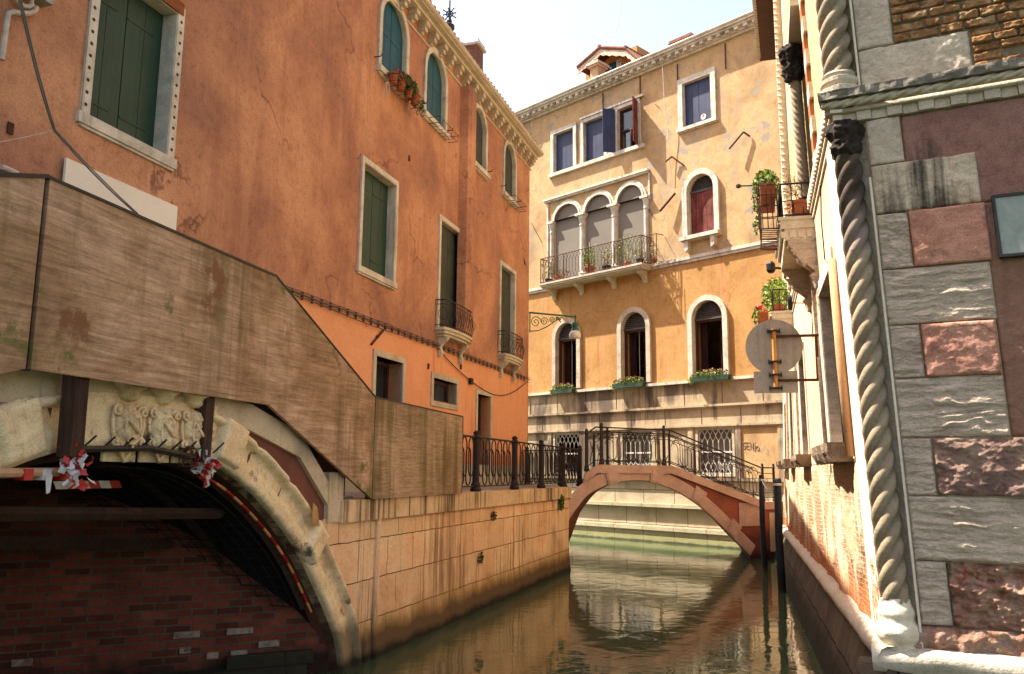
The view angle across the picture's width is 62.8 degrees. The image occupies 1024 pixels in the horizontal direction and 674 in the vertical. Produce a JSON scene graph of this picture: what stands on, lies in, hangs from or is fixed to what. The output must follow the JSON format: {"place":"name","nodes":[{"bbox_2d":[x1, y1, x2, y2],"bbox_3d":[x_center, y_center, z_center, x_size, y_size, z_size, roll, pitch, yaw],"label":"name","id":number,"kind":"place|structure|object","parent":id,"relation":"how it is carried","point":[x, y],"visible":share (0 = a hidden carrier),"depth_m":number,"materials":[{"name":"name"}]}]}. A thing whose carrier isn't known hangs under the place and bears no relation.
{"place":"outdoors","nodes":[
{"label":"outdoors","id":0,"kind":"place"},
{"bbox_2d":[443,0,455,30],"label":"church finial","id":1,"kind":"object","parent":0,"point":[449,20],"visible":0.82,"depth_m":40.98,"materials":[{"name":"black metal"}]},
{"bbox_2d":[344,484,558,496],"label":"quay pavement","id":2,"kind":"structure","parent":0,"point":[355,494],"depth_m":19.84,"materials":[{"name":"stone"}]},
{"bbox_2d":[0,0,543,491],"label":"palace","id":3,"kind":"structure","parent":2,"relation":"on","point":[336,192],"depth_m":14.69,"materials":[{"name":"paint"}]},
{"bbox_2d":[18,0,138,213],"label":"overhead cable","id":4,"kind":"object","parent":3,"relation":"attached to","point":[65,142],"visible":0.98,"depth_m":7.03,"materials":[{"name":"black rubber"}]},
{"bbox_2d":[0,130,52,141],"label":"stay wire","id":5,"kind":"object","parent":4,"relation":"attached to","point":[25,136],"visible":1,"depth_m":7.02,"materials":[{"name":"grey metal"}]},
{"bbox_2d":[62,158,177,229],"bbox_3d":[-4.563,-0.638,9.704,0.030,2.350,1.768,-2,-10,18],"label":"white hoarding","id":6,"kind":"object","parent":3,"relation":"attached to","point":[140,202],"visible":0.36,"depth_m":9.80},
{"bbox_2d":[75,0,185,171],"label":"window","id":7,"kind":"structure","parent":3,"relation":"in","point":[130,86],"depth_m":10.40,"materials":[{"name":"wood"}]},
{"bbox_2d":[355,155,398,290],"bbox_3d":[-2.659,-2.168,16.284,0.250,2.265,1.651,-2,-10,18],"label":"window","id":8,"kind":"structure","parent":3,"relation":"in","point":[379,191],"depth_m":16.52,"materials":[{"name":"stone"}]},
{"bbox_2d":[385,81,389,96],"bbox_3d":[-2.442,-4.854,16.440,0.024,0.316,0.161,-2,-10,18],"label":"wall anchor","id":9,"kind":"object","parent":3,"relation":"attached to","point":[388,89],"visible":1,"depth_m":16.44,"materials":[{"name":"brown metal"}]},
{"bbox_2d":[371,349,405,402],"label":"window","id":10,"kind":"structure","parent":3,"relation":"in","point":[380,370],"depth_m":16.93,"materials":[{"name":"stone"}]},
{"bbox_2d":[374,0,410,101],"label":"window","id":11,"kind":"structure","parent":3,"relation":"in","point":[393,39],"depth_m":17.33,"materials":[{"name":"wood"}]},
{"bbox_2d":[383,69,425,114],"bbox_3d":[-2.155,-5.082,17.256,0.346,0.620,1.538,-2,-10,16],"label":"flower basket","id":12,"kind":"object","parent":3,"relation":"attached to","point":[407,85],"visible":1,"depth_m":17.12,"materials":[{"name":"orange ceramic"}]},
{"bbox_2d":[421,47,452,140],"bbox_3d":[-1.747,-5.700,19.323,0.252,1.948,1.604,-2,-10,18],"label":"window","id":13,"kind":"structure","parent":3,"relation":"in","point":[435,80],"depth_m":19.44,"materials":[{"name":"wood"}]},
{"bbox_2d":[428,116,458,142],"bbox_3d":[-1.547,-4.719,19.121,0.278,0.156,1.159,-2,-10,18],"label":"window basket","id":14,"kind":"object","parent":3,"relation":"on","point":[446,130],"depth_m":19.09,"materials":[{"name":"black metal"}]},
{"bbox_2d":[430,371,458,410],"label":"window","id":15,"kind":"structure","parent":3,"relation":"in","point":[439,390],"depth_m":19.45,"materials":[{"name":"stone"}]},
{"bbox_2d":[436,214,459,329],"bbox_3d":[-1.491,-1.389,19.824,0.180,2.639,1.638,-2,-10,18],"label":"window","id":16,"kind":"structure","parent":3,"relation":"in","point":[448,232],"depth_m":19.83,"materials":[{"name":"wood"}]},
{"bbox_2d":[463,38,485,68],"bbox_3d":[-1.514,-7.862,29.052,1.000,4.858,0.760,-2,-10,18],"label":"brick chimney","id":17,"kind":"object","parent":3,"relation":"on","point":[476,50],"visible":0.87,"depth_m":29.05,"materials":[{"name":"brick"}]},
{"bbox_2d":[476,103,492,180],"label":"window","id":18,"kind":"structure","parent":3,"relation":"in","point":[481,122],"depth_m":22.41,"materials":[{"name":"stone"}]},
{"bbox_2d":[498,260,515,355],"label":"window","id":19,"kind":"structure","parent":3,"relation":"in","point":[507,275],"depth_m":24.15,"materials":[{"name":"stone"}]},
{"bbox_2d":[501,140,520,209],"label":"window","id":20,"kind":"structure","parent":3,"relation":"in","point":[509,161],"depth_m":24.72,"materials":[{"name":"stone"}]},
{"bbox_2d":[509,195,526,211],"bbox_3d":[0.142,-3.864,24.347,0.278,0.156,1.074,-2,-10,18],"label":"window basket","id":21,"kind":"object","parent":3,"relation":"on","point":[518,203],"depth_m":24.31,"materials":[{"name":"black metal"}]},
{"bbox_2d":[529,312,580,338],"bbox_3d":[1.383,-0.400,26.144,1.779,0.770,0.378,6,-10,-29],"label":"wall lamp","id":22,"kind":"object","parent":3,"relation":"attached to","point":[574,333],"visible":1,"depth_m":26.26,"materials":[{"name":"green metal"}]},
{"bbox_2d":[523,446,560,485],"bbox_3d":[-0.016,3.829,24.988,4.080,1.100,0.180,-8,-13,44],"label":"quay end railing","id":23,"kind":"object","parent":2,"relation":"on","point":[547,475],"visible":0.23,"depth_m":24.21,"materials":[{"name":"metal"}]},
{"bbox_2d":[362,498,570,661],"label":"quay wall","id":24,"kind":"structure","parent":0,"point":[434,575],"depth_m":14.04,"materials":[{"name":"beige stone"}]},
{"bbox_2d":[371,519,380,659],"bbox_3d":[-1.822,3.503,11.202,0.086,2.102,0.172,3,-9,-14],"label":"drain pipe","id":25,"kind":"object","parent":24,"relation":"attached to","point":[375,591],"visible":0.76,"depth_m":11.21,"materials":[{"name":"grey metal"}]},
{"bbox_2d":[338,487,571,522],"bbox_3d":[-0.546,3.101,16.144,0.566,0.284,12.012,-2,-10,18],"label":"quay coping","id":26,"kind":"object","parent":24,"relation":"on","point":[358,508],"visible":0.81,"depth_m":13.36,"materials":[{"name":"stone"}]},
{"bbox_2d":[462,431,582,491],"bbox_3d":[0.325,2.804,18.613,0.210,1.130,10.529,-2,-10,18],"label":"quay railing","id":27,"kind":"object","parent":26,"relation":"on","point":[572,464],"visible":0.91,"depth_m":18.09,"materials":[{"name":"metal"}]},
{"bbox_2d":[477,552,483,563],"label":"weed","id":28,"kind":"object","parent":24,"relation":"attached to","point":[480,557],"visible":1,"depth_m":15.07,"materials":[{"name":"green plant"}]},
{"bbox_2d":[491,511,497,521],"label":"weed","id":29,"kind":"object","parent":24,"relation":"attached to","point":[493,513],"visible":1,"depth_m":15.85,"materials":[{"name":"green plant"}]},
{"bbox_2d":[558,494,564,510],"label":"weed","id":30,"kind":"object","parent":24,"relation":"attached to","point":[561,503],"visible":1,"depth_m":20.59,"materials":[{"name":"green plant"}]},
{"bbox_2d":[431,0,752,111],"label":"sky","id":31,"kind":"structure","parent":0,"point":[534,49],"materials":[{"name":"white"}]},
{"bbox_2d":[613,0,621,45],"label":"vapour trail","id":32,"kind":"object","parent":31,"relation":"in","point":[617,21],"visible":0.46,"depth_m":4085.81,"materials":[{"name":"white"}]},
{"bbox_2d":[317,535,1023,673],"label":"canal water","id":33,"kind":"structure","parent":0,"point":[609,606],"depth_m":13.67,"materials":[{"name":"green liquid"}]},
{"bbox_2d":[0,370,371,673],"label":"stone bridge","id":34,"kind":"structure","parent":33,"relation":"in","point":[160,561],"depth_m":9.30,"materials":[{"name":"stone"}]},
{"bbox_2d":[0,468,69,493],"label":"taped pole","id":35,"kind":"object","parent":34,"relation":"attached to","point":[48,475],"visible":0.89,"depth_m":6.09,"materials":[{"name":"orange paint"}]},
{"bbox_2d":[55,375,95,490],"bbox_3d":[-3.273,0.711,6.341,0.297,0.897,0.253,5,-10,-26],"label":"hanging post","id":36,"kind":"object","parent":34,"relation":"hanging from","point":[72,420],"visible":0.98,"depth_m":6.30,"materials":[{"name":"brown wood"}]},
{"bbox_2d":[53,481,121,488],"bbox_3d":[-3.894,1.360,7.726,0.001,0.070,0.820,-2,-10,18],"label":"striped board","id":37,"kind":"object","parent":34,"relation":"attached to","point":[99,484],"visible":0.73,"depth_m":7.82,"materials":[{"name":"red plastic"}]},
{"bbox_2d":[178,446,198,466],"bbox_3d":[-2.966,1.103,7.734,0.149,0.192,0.278,1,-9,0],"label":"cage lamp","id":38,"kind":"object","parent":34,"relation":"attached to","point":[190,457],"visible":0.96,"depth_m":7.64,"materials":[{"name":"metal"}]},
{"bbox_2d":[190,397,221,487],"bbox_3d":[-2.870,0.965,7.892,0.272,0.899,0.292,-4,-10,26],"label":"hanging post","id":39,"kind":"object","parent":34,"relation":"hanging from","point":[205,461],"visible":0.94,"depth_m":7.86,"materials":[{"name":"brown wood"}]},
{"bbox_2d":[0,172,463,498],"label":"plywood parapet","id":40,"kind":"structure","parent":34,"relation":"on","point":[93,286],"depth_m":7.49,"materials":[{"name":"brown wood"}]},
{"bbox_2d":[190,468,311,612],"bbox_3d":[-2.751,2.281,9.067,0.027,1.689,2.361,-2,-10,18],"label":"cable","id":41,"kind":"object","parent":34,"relation":"attached to","point":[263,528],"visible":0.92,"depth_m":9.23,"materials":[{"name":"black plastic"}]},
{"bbox_2d":[312,503,319,525],"bbox_3d":[-2.262,2.051,9.696,0.007,0.280,0.170,-2,-10,18],"label":"paper notice","id":42,"kind":"object","parent":34,"relation":"attached to","point":[315,517],"visible":1,"depth_m":9.67,"materials":[{"name":"beige paper"}]},
{"bbox_2d":[569,465,782,558],"bbox_3d":[4.745,5.340,24.637,10.412,3.056,2.450,6,-10,-28],"label":"footbridge","id":43,"kind":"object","parent":33,"relation":"in","point":[733,514],"visible":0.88,"depth_m":23.88,"materials":[{"name":"stone"}]},
{"bbox_2d":[592,428,753,496],"bbox_3d":[5.407,4.028,26.428,6.992,2.146,0.150,6,-10,-28],"label":"bridge railing","id":44,"kind":"object","parent":43,"relation":"on","point":[613,437],"visible":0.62,"depth_m":26.16,"materials":[{"name":"metal"}]},
{"bbox_2d":[584,422,774,501],"bbox_3d":[4.962,3.615,23.887,7.030,2.146,0.180,6,-10,-28],"label":"bridge railing","id":45,"kind":"object","parent":43,"relation":"on","point":[601,460],"visible":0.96,"depth_m":23.58,"materials":[{"name":"metal"}]},
{"bbox_2d":[758,475,767,569],"bbox_3d":[6.555,5.725,21.816,0.176,4.236,0.177,1,-9,0],"label":"mooring pole","id":46,"kind":"object","parent":33,"relation":"in","point":[762,527],"visible":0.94,"depth_m":21.90,"materials":[{"name":"black wood"}]},
{"bbox_2d":[773,478,785,592],"bbox_3d":[5.662,5.081,17.645,0.197,4.169,0.197,1,-9,0],"label":"mooring pole","id":47,"kind":"object","parent":33,"relation":"in","point":[780,562],"visible":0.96,"depth_m":17.72,"materials":[{"name":"black wood"}]},
{"bbox_2d":[752,0,1023,673],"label":"palace","id":48,"kind":"structure","parent":33,"relation":"in","point":[856,463],"depth_m":7.76,"materials":[{"name":"stone"}]},
{"bbox_2d":[736,184,777,203],"bbox_3d":[4.029,-2.150,13.149,0.991,0.590,0.080,-2,-9,13],"label":"iron rod","id":49,"kind":"object","parent":48,"relation":"attached to","point":[738,186],"visible":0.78,"depth_m":13.26,"materials":[{"name":"black metal"}]},
{"bbox_2d":[751,168,780,249],"bbox_3d":[3.661,-1.855,12.041,0.424,0.964,1.227,-2,-10,18],"label":"balcony planter","id":50,"kind":"object","parent":48,"relation":"attached to","point":[765,189],"visible":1,"depth_m":11.69,"materials":[{"name":"ceramic"}]},
{"bbox_2d":[751,276,789,324],"bbox_3d":[5.936,-0.770,18.929,0.814,1.173,1.853,-5,-10,29],"label":"potted plant","id":51,"kind":"object","parent":48,"relation":"on","point":[760,316],"visible":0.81,"depth_m":18.48,"materials":[{"name":"green plant"}]},
{"bbox_2d":[766,261,780,273],"bbox_3d":[4.263,-1.085,13.024,0.612,0.189,0.139,-1,-9,9],"label":"floodlight","id":52,"kind":"object","parent":48,"relation":"attached to","point":[770,267],"visible":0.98,"depth_m":13.01,"materials":[{"name":"black metal"}]},
{"bbox_2d":[776,395,786,468],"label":"window","id":53,"kind":"structure","parent":48,"relation":"in","point":[778,463],"depth_m":23.71,"materials":[{"name":"stone"}]},
{"bbox_2d":[745,320,818,392],"bbox_3d":[3.858,0.262,11.860,1.068,1.053,0.090,-2,-9,15],"label":"canal sign","id":54,"kind":"object","parent":48,"relation":"attached to","point":[774,349],"visible":0.99,"depth_m":11.91,"materials":[{"name":"metal"}]},
{"bbox_2d":[781,393,795,468],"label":"window","id":55,"kind":"structure","parent":48,"relation":"in","point":[785,463],"depth_m":20.46,"materials":[{"name":"stone"}]},
{"bbox_2d":[785,199,794,216],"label":"potted plant","id":56,"kind":"object","parent":48,"relation":"on","point":[788,204],"visible":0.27,"depth_m":12.25,"materials":[{"name":"green plant"}]},
{"bbox_2d":[779,165,810,215],"bbox_3d":[3.964,-1.989,11.773,0.438,0.835,0.783,-3,-10,21],"label":"potted plant","id":57,"kind":"object","parent":48,"relation":"on","point":[799,205],"visible":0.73,"depth_m":11.42,"materials":[{"name":"yellow plant"}]},
{"bbox_2d":[787,0,802,44],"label":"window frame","id":58,"kind":"structure","parent":48,"relation":"in","point":[794,25],"depth_m":11.33,"materials":[{"name":"stone"}]},
{"bbox_2d":[787,295,803,309],"bbox_3d":[4.436,-0.537,12.951,0.343,0.250,0.270,-2,-9,15],"label":"wall spotlight","id":59,"kind":"object","parent":48,"relation":"attached to","point":[789,300],"depth_m":12.92,"materials":[{"name":"black metal"}]},
{"bbox_2d":[790,342,812,466],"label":"window","id":60,"kind":"structure","parent":48,"relation":"in","point":[804,459],"depth_m":16.17,"materials":[{"name":"stone"}]},
{"bbox_2d":[811,246,883,463],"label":"window","id":61,"kind":"structure","parent":48,"relation":"in","point":[833,451],"depth_m":10.96,"materials":[{"name":"stone"}]},
{"bbox_2d":[991,191,1023,258],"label":"framed panel","id":62,"kind":"object","parent":48,"relation":"attached to","point":[1008,212],"visible":1,"depth_m":7.40,"materials":[{"name":"grey glass"}]},
{"bbox_3d":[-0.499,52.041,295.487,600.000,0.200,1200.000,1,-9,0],"label":"canal bed","id":63,"kind":"structure","parent":0,"visible":0},
{"bbox_2d":[514,10,958,565],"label":"palace","id":64,"kind":"structure","parent":63,"relation":"on","point":[698,113],"depth_m":31.45,"materials":[{"name":"paint"}]},
{"bbox_2d":[541,256,556,281],"bbox_3d":[1.537,-2.815,35.183,0.686,1.241,0.706,1,-9,0],"label":"potted plant","id":65,"kind":"object","parent":64,"relation":"on","point":[548,279],"visible":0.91,"depth_m":35.09,"materials":[{"name":"green plant"}]},
{"bbox_2d":[550,269,568,279],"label":"potted plant","id":66,"kind":"object","parent":64,"relation":"on","point":[559,275],"visible":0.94,"depth_m":34.56,"materials":[{"name":"green plant"}]},
{"bbox_2d":[549,382,575,395],"bbox_3d":[2.017,2.126,34.007,0.338,0.598,1.332,9,-13,-44],"label":"flower box","id":67,"kind":"object","parent":64,"relation":"attached to","point":[565,389],"visible":1,"depth_m":33.90,"materials":[{"name":"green plant"}]},
{"bbox_2d":[550,122,576,173],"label":"window","id":68,"kind":"structure","parent":64,"relation":"in","point":[563,140],"depth_m":36.03,"materials":[{"name":"stone"}]},
{"bbox_2d":[553,433,578,474],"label":"window","id":69,"kind":"structure","parent":64,"relation":"in","point":[571,440],"depth_m":34.00,"materials":[{"name":"metal"}]},
{"bbox_2d":[552,318,581,389],"bbox_3d":[2.363,0.697,34.451,0.490,2.930,1.540,9,-13,-43],"label":"window","id":70,"kind":"structure","parent":64,"relation":"in","point":[560,334],"depth_m":34.69,"materials":[{"name":"stone"}]},
{"bbox_2d":[582,242,596,273],"bbox_3d":[3.095,-3.128,33.548,0.627,1.371,0.645,1,-9,0],"label":"potted plant","id":71,"kind":"object","parent":64,"relation":"on","point":[586,266],"visible":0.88,"depth_m":33.45,"materials":[{"name":"green plant"}]},
{"bbox_2d":[580,112,606,163],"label":"window","id":72,"kind":"structure","parent":64,"relation":"in","point":[591,135],"depth_m":34.92,"materials":[{"name":"stone"}]},
{"bbox_2d":[543,168,650,280],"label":"triple window","id":73,"kind":"structure","parent":64,"relation":"in","point":[601,214],"depth_m":33.88,"materials":[{"name":"stone"}]},
{"bbox_2d":[586,59,609,78],"bbox_3d":[3.680,-10.936,35.938,0.798,1.557,0.714,9,-13,-43],"label":"roof chimney","id":74,"kind":"object","parent":64,"relation":"on","point":[596,67],"visible":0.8,"depth_m":35.81,"materials":[{"name":"paint"}]},
{"bbox_2d":[600,248,612,269],"bbox_3d":[3.710,-3.013,32.920,0.526,0.955,0.530,1,-9,0],"label":"potted plant","id":75,"kind":"object","parent":64,"relation":"on","point":[607,257],"visible":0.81,"depth_m":32.84,"materials":[{"name":"green plant"}]},
{"bbox_2d":[576,44,649,131],"bbox_3d":[5.333,-11.327,37.590,3.350,2.883,3.924,9,-13,-43],"label":"roof dormer","id":76,"kind":"object","parent":64,"relation":"on","point":[613,57],"visible":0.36,"depth_m":36.96,"materials":[{"name":"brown wood"}]},
{"bbox_2d":[602,96,640,152],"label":"window","id":77,"kind":"structure","parent":64,"relation":"in","point":[625,117],"depth_m":33.68,"materials":[{"name":"wood"}]},
{"bbox_2d":[612,234,640,264],"bbox_3d":[4.424,-3.316,32.188,0.334,1.336,1.456,9,-12,-41],"label":"potted plant","id":78,"kind":"object","parent":64,"relation":"on","point":[627,262],"visible":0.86,"depth_m":32.13,"materials":[{"name":"green plant"}]},
{"bbox_2d":[610,376,645,391],"bbox_3d":[4.354,1.745,31.623,1.562,0.556,0.356,-8,-13,44],"label":"flower box","id":79,"kind":"object","parent":64,"relation":"attached to","point":[626,384],"visible":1,"depth_m":31.54,"materials":[{"name":"green plant"}]},
{"bbox_2d":[617,307,651,382],"bbox_3d":[4.766,0.326,31.996,0.492,2.930,1.570,9,-13,-43],"label":"window","id":80,"kind":"structure","parent":64,"relation":"in","point":[634,319],"depth_m":32.20,"materials":[{"name":"stone"}]},
{"bbox_2d":[620,430,651,464],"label":"window","id":81,"kind":"structure","parent":64,"relation":"in","point":[631,441],"depth_m":31.49,"materials":[{"name":"metal"}]},
{"bbox_2d":[634,245,645,262],"bbox_3d":[4.825,-3.101,31.781,0.456,0.789,0.451,1,-9,0],"label":"potted plant","id":82,"kind":"object","parent":64,"relation":"on","point":[636,255],"visible":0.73,"depth_m":31.73,"materials":[{"name":"green plant"}]},
{"bbox_2d":[649,240,658,262],"bbox_3d":[5.326,-3.193,31.428,0.376,0.869,0.365,1,-9,0],"label":"potted plant","id":83,"kind":"object","parent":64,"relation":"on","point":[652,253],"visible":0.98,"depth_m":31.40,"materials":[{"name":"green plant"}]},
{"bbox_2d":[668,32,694,44],"bbox_3d":[7.118,-11.168,33.613,1.292,1.343,1.156,9,-13,-43],"label":"roof chimney","id":84,"kind":"object","parent":64,"relation":"on","point":[680,38],"visible":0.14,"depth_m":33.25,"materials":[{"name":"brick"}]},
{"bbox_2d":[676,66,717,134],"bbox_3d":[6.866,-8.746,31.116,0.300,2.135,1.710,9,-13,-43],"label":"window","id":85,"kind":"structure","parent":64,"relation":"in","point":[696,93],"depth_m":31.19,"materials":[{"name":"stone"}]},
{"bbox_2d":[679,168,721,252],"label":"window","id":86,"kind":"structure","parent":64,"relation":"in","point":[701,214],"depth_m":30.54,"materials":[{"name":"stone"}]},
{"bbox_2d":[687,295,729,378],"bbox_3d":[7.029,-0.024,29.683,0.490,2.930,1.640,9,-13,-43],"label":"window","id":87,"kind":"structure","parent":64,"relation":"in","point":[706,308],"depth_m":29.90,"materials":[{"name":"stone"}]},
{"bbox_2d":[687,368,731,384],"bbox_3d":[6.827,1.355,29.105,0.366,0.574,1.664,9,-12,-41],"label":"flower box","id":88,"kind":"object","parent":64,"relation":"attached to","point":[710,376],"visible":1,"depth_m":29.00,"materials":[{"name":"green plant"}]},
{"bbox_2d":[695,427,735,476],"bbox_3d":[7.087,3.945,28.942,0.315,1.700,1.540,9,-13,-43],"label":"window","id":89,"kind":"structure","parent":64,"relation":"in","point":[723,439],"depth_m":29.02,"materials":[{"name":"metal"}]}
]}

